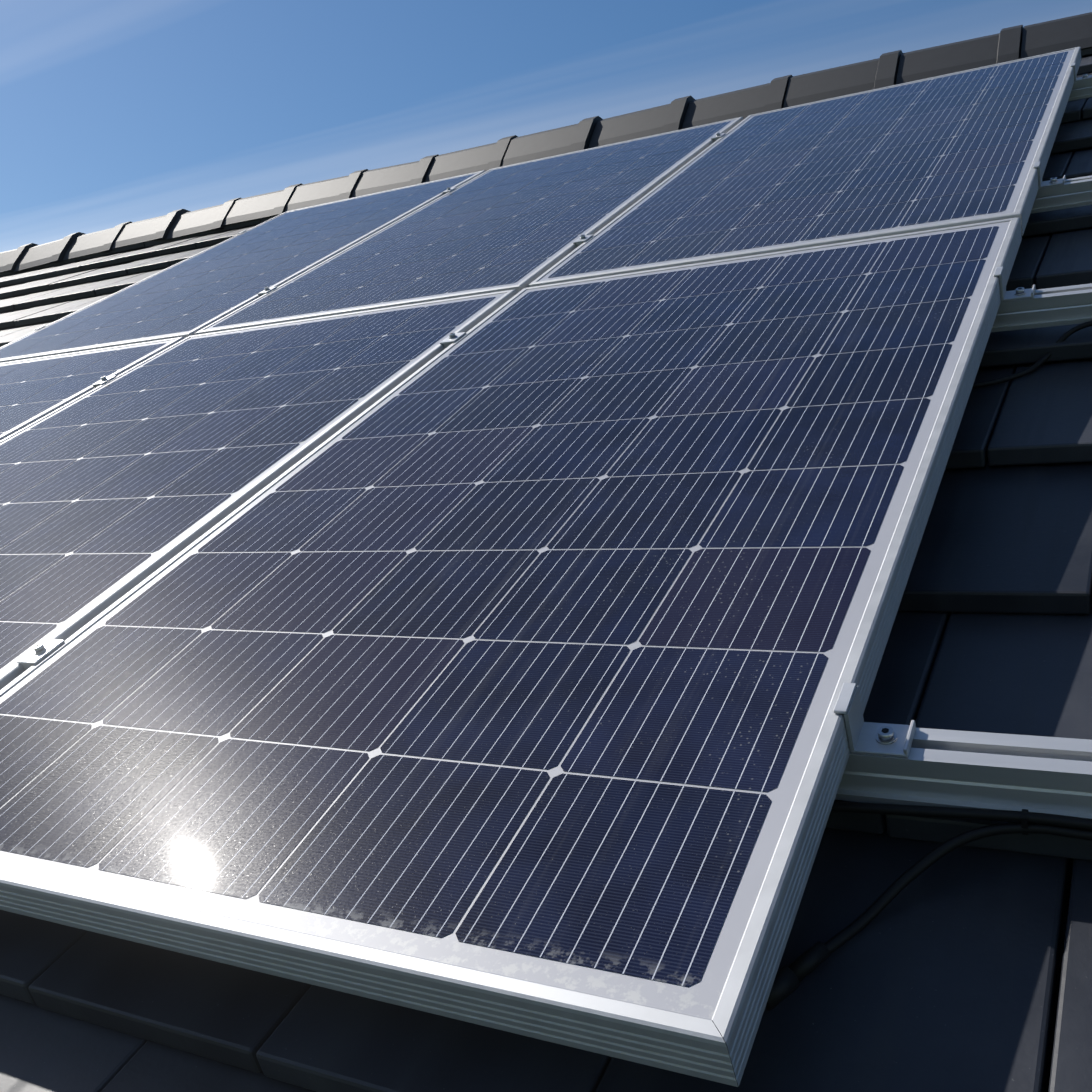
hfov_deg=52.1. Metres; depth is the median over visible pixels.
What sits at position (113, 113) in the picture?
sky
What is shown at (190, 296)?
solar panel
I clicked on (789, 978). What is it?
cable leads
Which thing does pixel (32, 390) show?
solar panel
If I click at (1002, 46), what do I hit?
roof ridge
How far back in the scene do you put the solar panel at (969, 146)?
2.60 m
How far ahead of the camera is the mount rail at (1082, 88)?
3.01 m
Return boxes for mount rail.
[17,639,1091,818]
[35,161,1091,330]
[92,266,1091,386]
[238,63,1091,233]
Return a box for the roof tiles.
[0,48,1091,1091]
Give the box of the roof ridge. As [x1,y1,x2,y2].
[0,12,1091,275]
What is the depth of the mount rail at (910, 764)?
0.88 m
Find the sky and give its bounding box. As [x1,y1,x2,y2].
[0,0,1091,251]
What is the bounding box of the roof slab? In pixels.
[12,258,1072,1091]
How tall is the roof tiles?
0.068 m
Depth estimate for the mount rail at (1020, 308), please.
1.70 m
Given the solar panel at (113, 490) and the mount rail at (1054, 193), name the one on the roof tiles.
the mount rail at (1054, 193)
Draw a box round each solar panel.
[0,170,485,362]
[0,217,1021,1086]
[0,289,516,689]
[0,337,184,440]
[195,117,742,334]
[528,47,1080,286]
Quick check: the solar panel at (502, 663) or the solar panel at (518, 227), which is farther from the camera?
the solar panel at (518, 227)
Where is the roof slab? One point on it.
(1048, 1072)
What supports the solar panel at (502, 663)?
on the mount rail at (910, 764)
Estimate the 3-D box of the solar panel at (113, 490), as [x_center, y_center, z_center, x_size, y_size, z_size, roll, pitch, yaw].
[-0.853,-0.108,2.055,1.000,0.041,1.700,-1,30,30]
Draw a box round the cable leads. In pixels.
[764,321,1091,1010]

